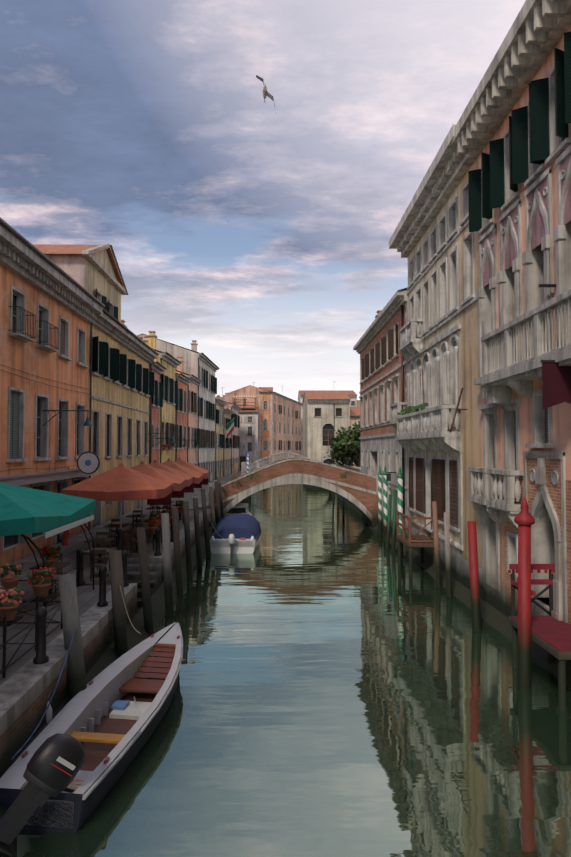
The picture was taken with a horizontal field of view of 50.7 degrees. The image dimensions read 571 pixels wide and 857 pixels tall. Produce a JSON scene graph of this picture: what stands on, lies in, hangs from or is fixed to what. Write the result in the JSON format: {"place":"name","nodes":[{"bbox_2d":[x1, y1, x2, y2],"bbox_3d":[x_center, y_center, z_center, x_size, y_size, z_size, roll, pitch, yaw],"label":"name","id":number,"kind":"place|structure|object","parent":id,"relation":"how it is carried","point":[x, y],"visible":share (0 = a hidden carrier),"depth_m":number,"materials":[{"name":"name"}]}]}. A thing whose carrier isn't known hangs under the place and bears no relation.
{"place":"outdoors","nodes":[
{"label":"outdoors","id":0,"kind":"place"},
{"bbox_2d":[0,471,240,776],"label":"canal walkway","id":1,"kind":"structure","parent":0,"point":[27,685],"depth_m":12.74,"materials":[{"name":"stone"}]},
{"bbox_2d":[0,483,95,617],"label":"patio umbrella","id":2,"kind":"object","parent":1,"relation":"on","point":[24,510],"visible":0.88,"depth_m":13.57,"materials":[{"name":"fabric"}]},
{"bbox_2d":[0,217,104,566],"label":"orange house","id":3,"kind":"structure","parent":1,"relation":"on","point":[50,309],"depth_m":21.37,"materials":[{"name":"paint"}]},
{"bbox_2d":[0,364,99,485],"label":"facade fixtures","id":4,"kind":"object","parent":3,"relation":"attached to","point":[88,463],"visible":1,"depth_m":21.81,"materials":[{"name":"paint"}]},
{"bbox_2d":[62,530,69,544],"bbox_3d":[-8.415,4.048,23.051,0.286,0.800,0.286,-2,-3,43],"label":"fire hydrant","id":5,"kind":"object","parent":1,"relation":"on","point":[65,537],"visible":0.69,"depth_m":22.98,"materials":[{"name":"metal"}]},
{"bbox_2d":[0,501,188,677],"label":"terrace railing","id":6,"kind":"object","parent":1,"relation":"on","point":[10,591],"visible":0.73,"depth_m":11.67,"materials":[{"name":"metal"}]},
{"bbox_2d":[33,518,172,663],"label":"bollards","id":7,"kind":"object","parent":1,"relation":"on","point":[41,656],"visible":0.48,"depth_m":13.97,"materials":[{"name":"metal"}]},
{"bbox_2d":[29,501,183,603],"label":"terrace tables","id":8,"kind":"object","parent":1,"relation":"on","point":[99,551],"visible":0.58,"depth_m":20.08,"materials":[{"name":"paint"}]},
{"bbox_2d":[86,294,158,530],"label":"ochre house","id":9,"kind":"structure","parent":1,"relation":"on","point":[121,356],"depth_m":31.85,"materials":[{"name":"paint"}]},
{"bbox_2d":[33,244,127,321],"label":"building","id":10,"kind":"structure","parent":9,"relation":"on","point":[94,270],"depth_m":31.66,"materials":[{"name":"paint"}]},
{"bbox_2d":[88,394,174,441],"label":"facade fixtures","id":11,"kind":"object","parent":9,"relation":"attached to","point":[119,404],"visible":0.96,"depth_m":33.12,"materials":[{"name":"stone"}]},
{"bbox_2d":[62,457,208,555],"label":"terracotta umbrellas","id":12,"kind":"object","parent":1,"relation":"on","point":[155,483],"visible":0.88,"depth_m":20.99,"materials":[{"name":"fabric"}]},
{"bbox_2d":[139,337,166,462],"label":"red house","id":13,"kind":"structure","parent":1,"relation":"on","point":[157,368],"depth_m":42.28,"materials":[{"name":"paint"}]},
{"bbox_2d":[155,438,175,446],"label":"wall lantern","id":14,"kind":"object","parent":13,"relation":"attached to","point":[173,444],"visible":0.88,"depth_m":42.21,"materials":[{"name":"metal"}]},
{"bbox_2d":[143,331,181,462],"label":"yellow house","id":15,"kind":"structure","parent":1,"relation":"on","point":[168,427],"depth_m":46.29,"materials":[{"name":"paint"}]},
{"bbox_2d":[162,440,186,449],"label":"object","id":16,"kind":"object","parent":15,"relation":"attached to","point":[169,447],"visible":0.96,"depth_m":46.19,"materials":[{"name":"metal"}]},
{"bbox_2d":[137,333,219,481],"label":"cream house","id":17,"kind":"structure","parent":1,"relation":"on","point":[203,367],"depth_m":62.90,"materials":[{"name":"paint"}]},
{"bbox_2d":[175,373,192,461],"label":"building","id":18,"kind":"structure","parent":1,"relation":"on","point":[183,380],"depth_m":51.74,"materials":[{"name":"paint"}]},
{"bbox_2d":[175,357,202,465],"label":"peach house","id":19,"kind":"structure","parent":1,"relation":"on","point":[192,428],"depth_m":56.40,"materials":[{"name":"paint"}]},
{"bbox_2d":[215,399,226,479],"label":"yellow house","id":20,"kind":"structure","parent":1,"relation":"on","point":[219,425],"depth_m":73.83,"materials":[{"name":"paint"}]},
{"bbox_2d":[217,417,234,447],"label":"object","id":21,"kind":"object","parent":20,"relation":"attached to","point":[231,428],"visible":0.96,"depth_m":71.77,"materials":[{"name":"fabric"}]},
{"bbox_2d":[215,396,233,476],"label":"ochre house","id":22,"kind":"structure","parent":1,"relation":"on","point":[227,414],"depth_m":81.08,"materials":[{"name":"paint"}]},
{"bbox_2d":[221,393,241,473],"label":"pink house","id":23,"kind":"structure","parent":1,"relation":"on","point":[235,409],"depth_m":89.95,"materials":[{"name":"paint"}]},
{"bbox_2d":[246,450,248,472],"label":"mooring pole","id":24,"kind":"object","parent":1,"relation":"on","point":[247,453],"visible":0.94,"depth_m":61.50,"materials":[{"name":"paint"}]},
{"bbox_2d":[238,406,258,470],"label":"pale house","id":25,"kind":"structure","parent":1,"relation":"on","point":[249,430],"depth_m":99.84,"materials":[{"name":"paint"}]},
{"bbox_2d":[233,395,255,408],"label":"roof terrace","id":26,"kind":"structure","parent":25,"relation":"on","point":[234,402],"depth_m":100.99,"materials":[{"name":"paint"}]},
{"bbox_2d":[189,502,210,509],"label":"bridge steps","id":27,"kind":"structure","parent":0,"point":[199,507],"depth_m":36.47,"materials":[{"name":"grey stone"}]},
{"bbox_2d":[0,0,525,401],"label":"sky","id":28,"kind":"structure","parent":0,"point":[142,129],"materials":[{"name":"blue"}]},
{"bbox_2d":[256,75,274,106],"bbox_3d":[-0.850,-14.179,25.436,0.264,2.108,1.003,-23,-15,-9],"label":"seagull","id":29,"kind":"object","parent":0,"point":[266,94],"visible":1,"depth_m":25.34,"materials":[{"name":"paint"}]},
{"bbox_2d":[0,484,570,856],"bbox_3d":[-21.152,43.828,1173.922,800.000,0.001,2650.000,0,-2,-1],"label":"water","id":30,"kind":"structure","parent":0,"point":[347,686],"depth_m":10.62,"materials":[{"name":"green liquid"}]},
{"bbox_2d":[0,622,182,855],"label":"motorboat","id":31,"kind":"object","parent":30,"relation":"on","point":[64,772],"visible":0.98,"depth_m":9.29,"materials":[{"name":"paint"}]},
{"bbox_2d":[109,550,127,657],"bbox_3d":[-3.734,4.791,13.703,0.310,3.955,1.037,1,-2,-36],"label":"mooring pole","id":32,"kind":"object","parent":30,"relation":"in","point":[119,619],"visible":0.66,"depth_m":13.74,"materials":[{"name":"grey wood"}]},
{"bbox_2d":[193,498,202,568],"bbox_3d":[-3.538,4.974,24.550,0.672,4.273,0.230,-1,-2,38],"label":"mooring pole","id":33,"kind":"object","parent":30,"relation":"in","point":[197,535],"visible":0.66,"depth_m":24.55,"materials":[{"name":"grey wood"}]},
{"bbox_2d":[201,489,210,557],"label":"mooring pole","id":34,"kind":"object","parent":30,"relation":"in","point":[205,525],"visible":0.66,"depth_m":27.11,"materials":[{"name":"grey wood"}]},
{"bbox_2d":[11,513,226,759],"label":"mooring ropes","id":35,"kind":"object","parent":34,"relation":"attached to","point":[48,712],"visible":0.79,"depth_m":9.89,"materials":[{"name":"fabric"}]},
{"bbox_2d":[209,486,215,533],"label":"mooring pole","id":36,"kind":"object","parent":30,"relation":"in","point":[212,507],"visible":0.5,"depth_m":29.70,"materials":[{"name":"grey wood"}]},
{"bbox_2d":[214,481,220,522],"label":"mooring pole","id":37,"kind":"object","parent":30,"relation":"in","point":[217,501],"visible":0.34,"depth_m":32.41,"materials":[{"name":"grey wood"}]},
{"bbox_2d":[218,482,223,518],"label":"mooring pole","id":38,"kind":"object","parent":30,"relation":"in","point":[220,499],"visible":0.34,"depth_m":35.04,"materials":[{"name":"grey wood"}]},
{"bbox_2d":[210,513,261,554],"bbox_3d":[-2.428,5.272,30.770,2.388,1.766,6.505,0,-2,1],"label":"blue covered boat","id":39,"kind":"object","parent":30,"relation":"on","point":[240,533],"visible":0.98,"depth_m":28.63,"materials":[{"name":"fabric"}]},
{"bbox_2d":[224,503,251,516],"bbox_3d":[-3.134,5.626,38.327,2.000,1.560,5.550,0,-2,-4],"label":"white cabin boat","id":40,"kind":"object","parent":30,"relation":"on","point":[239,508],"visible":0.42,"depth_m":37.43,"materials":[{"name":"paint"}]},
{"bbox_2d":[228,385,301,459],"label":"building","id":41,"kind":"structure","parent":30,"relation":"in","point":[286,424],"depth_m":111.40,"materials":[{"name":"paint"}]},
{"bbox_2d":[258,387,272,463],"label":"house front","id":42,"kind":"structure","parent":30,"relation":"in","point":[265,417],"depth_m":104.00,"materials":[{"name":"paint"}]},
{"bbox_2d":[259,394,271,461],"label":"quoins","id":43,"kind":"object","parent":42,"relation":"attached to","point":[260,426],"visible":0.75,"depth_m":103.91,"materials":[{"name":"stone"}]},
{"bbox_2d":[302,392,350,487],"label":"cream house","id":44,"kind":"structure","parent":30,"relation":"on","point":[326,415],"depth_m":75.13,"materials":[{"name":"paint"}]},
{"bbox_2d":[298,390,356,455],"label":"building","id":45,"kind":"structure","parent":30,"relation":"in","point":[352,395],"depth_m":136.52,"materials":[{"name":"paint"}]},
{"bbox_2d":[337,493,338,508],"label":"mooring pole","id":46,"kind":"object","parent":30,"relation":"in","point":[337,501],"visible":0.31,"depth_m":48.82,"materials":[{"name":"brown wood"}]},
{"bbox_2d":[343,497,344,518],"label":"mooring post","id":47,"kind":"object","parent":30,"relation":"in","point":[343,509],"visible":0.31,"depth_m":41.78,"materials":[{"name":"paint"}]},
{"bbox_2d":[350,409,359,463],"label":"building","id":48,"kind":"structure","parent":30,"relation":"in","point":[354,415],"depth_m":75.47,"materials":[{"name":"paint"}]},
{"bbox_2d":[378,466,381,534],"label":"striped mooring pole","id":49,"kind":"object","parent":30,"relation":"in","point":[379,503],"visible":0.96,"depth_m":34.14,"materials":[{"name":"paint"}]},
{"bbox_2d":[383,465,387,541],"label":"striped mooring pole","id":50,"kind":"object","parent":30,"relation":"in","point":[385,509],"visible":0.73,"depth_m":31.63,"materials":[{"name":"paint"}]},
{"bbox_2d":[386,494,391,548],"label":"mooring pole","id":51,"kind":"object","parent":30,"relation":"in","point":[388,522],"visible":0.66,"depth_m":29.55,"materials":[{"name":"wood"}]},
{"bbox_2d":[391,490,396,552],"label":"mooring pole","id":52,"kind":"object","parent":30,"relation":"in","point":[394,521],"visible":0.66,"depth_m":28.51,"materials":[{"name":"wood"}]},
{"bbox_2d":[397,467,402,559],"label":"striped mooring pole","id":53,"kind":"object","parent":30,"relation":"in","point":[400,491],"visible":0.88,"depth_m":26.43,"materials":[{"name":"paint"}]},
{"bbox_2d":[396,511,439,575],"bbox_3d":[5.293,5.263,24.206,1.200,3.650,2.300,0,-2,-1],"label":"wooden dock","id":54,"kind":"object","parent":30,"relation":"in","point":[409,540],"depth_m":23.17,"materials":[{"name":"brown wood"}]},
{"bbox_2d":[432,501,440,587],"bbox_3d":[5.378,4.790,21.269,0.186,4.410,0.425,1,-2,-35],"label":"mooring post","id":55,"kind":"object","parent":30,"relation":"in","point":[436,546],"visible":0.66,"depth_m":21.26,"materials":[{"name":"brown wood"}]},
{"bbox_2d":[444,512,451,596],"bbox_3d":[5.396,4.870,19.912,0.189,4.162,0.472,0,-2,-10],"label":"mooring post","id":56,"kind":"object","parent":30,"relation":"in","point":[447,557],"visible":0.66,"depth_m":19.92,"materials":[{"name":"brown wood"}]},
{"bbox_2d":[467,521,481,631],"bbox_3d":[5.135,4.673,16.240,0.258,4.311,0.437,1,-2,-35],"label":"mooring post","id":57,"kind":"object","parent":30,"relation":"in","point":[474,582],"visible":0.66,"depth_m":16.20,"materials":[{"name":"paint"}]},
{"bbox_2d":[514,497,534,689],"bbox_3d":[4.934,4.057,12.400,0.446,5.284,0.420,0,-2,-1],"label":"mooring pole","id":58,"kind":"object","parent":30,"relation":"in","point":[524,519],"visible":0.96,"depth_m":12.31,"materials":[{"name":"paint"}]},
{"bbox_2d":[508,564,570,711],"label":"dock","id":59,"kind":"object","parent":30,"relation":"in","point":[550,634],"depth_m":12.86,"materials":[{"name":"brown wood"}]},
{"bbox_2d":[0,525,570,855],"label":"wall","id":60,"kind":"structure","parent":0,"point":[495,618],"depth_m":16.59,"materials":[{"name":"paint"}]},
{"bbox_2d":[58,573,86,700],"bbox_3d":[-3.733,4.697,10.855,0.344,3.991,1.476,2,-2,-40],"label":"mooring pole","id":61,"kind":"object","parent":60,"relation":"on","point":[76,677],"visible":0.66,"depth_m":10.99,"materials":[{"name":"grey wood"}]},
{"bbox_2d":[136,527,153,634],"bbox_3d":[-3.657,4.740,15.954,0.929,4.188,0.252,-2,-3,44],"label":"mooring pole","id":62,"kind":"object","parent":60,"relation":"on","point":[145,589],"visible":0.66,"depth_m":15.98,"materials":[{"name":"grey wood"}]},
{"bbox_2d":[161,513,173,616],"bbox_3d":[-3.432,4.698,17.714,0.258,4.378,0.742,1,-2,-36],"label":"mooring pole","id":63,"kind":"object","parent":60,"relation":"on","point":[168,585],"visible":0.66,"depth_m":17.71,"materials":[{"name":"grey wood"}]},
{"bbox_2d":[172,507,182,595],"bbox_3d":[-3.559,4.800,20.052,0.672,4.322,0.230,-1,-2,38],"label":"mooring pole","id":64,"kind":"object","parent":60,"relation":"on","point":[178,566],"visible":0.66,"depth_m":20.05,"materials":[{"name":"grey wood"}]},
{"bbox_2d":[183,501,192,581],"bbox_3d":[-3.569,4.873,22.256,0.629,4.320,0.231,-2,-3,44],"label":"mooring pole","id":65,"kind":"object","parent":60,"relation":"on","point":[189,573],"visible":0.66,"depth_m":22.25,"materials":[{"name":"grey wood"}]},
{"label":"canal bed ground","id":66,"kind":"structure","parent":0,"visible":0},
{"bbox_2d":[241,452,335,494],"bbox_3d":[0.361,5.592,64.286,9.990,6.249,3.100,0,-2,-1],"label":"bridge railing","id":67,"kind":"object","parent":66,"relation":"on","point":[259,464],"depth_m":62.90,"materials":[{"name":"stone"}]},
{"bbox_2d":[208,458,378,527],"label":"bridge","id":68,"kind":"structure","parent":66,"relation":"on","point":[359,490],"depth_m":36.45,"materials":[{"name":"brown brick"}]},
{"bbox_2d":[222,472,351,491],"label":"bridge weeds","id":69,"kind":"object","parent":68,"relation":"attached to","point":[223,490],"visible":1,"depth_m":36.26,"materials":[{"name":"green plant"}]},
{"bbox_2d":[336,463,360,514],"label":"garden wall","id":70,"kind":"structure","parent":66,"relation":"on","point":[347,501],"depth_m":50.33,"materials":[{"name":"stone"}]},
{"bbox_2d":[323,432,360,466],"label":"garden tree","id":71,"kind":"object","parent":70,"relation":"on","point":[354,462],"visible":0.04,"depth_m":55.92,"materials":[{"name":"green plant"}]},
{"bbox_2d":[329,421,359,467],"bbox_3d":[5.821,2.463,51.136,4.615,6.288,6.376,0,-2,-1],"label":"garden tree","id":72,"kind":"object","parent":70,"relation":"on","point":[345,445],"visible":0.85,"depth_m":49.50,"materials":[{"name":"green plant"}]},
{"bbox_2d":[353,288,407,534],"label":"building","id":73,"kind":"structure","parent":66,"relation":"on","point":[383,381],"depth_m":34.12,"materials":[{"name":"stone"}]},
{"bbox_2d":[389,124,481,597],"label":"cream palazzo","id":74,"kind":"structure","parent":66,"relation":"on","point":[433,240],"depth_m":21.99,"materials":[{"name":"stone"}]},
{"bbox_2d":[451,0,570,662],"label":"pink palazzo","id":75,"kind":"structure","parent":66,"relation":"on","point":[513,129],"depth_m":14.81,"materials":[{"name":"stone"}]}
]}

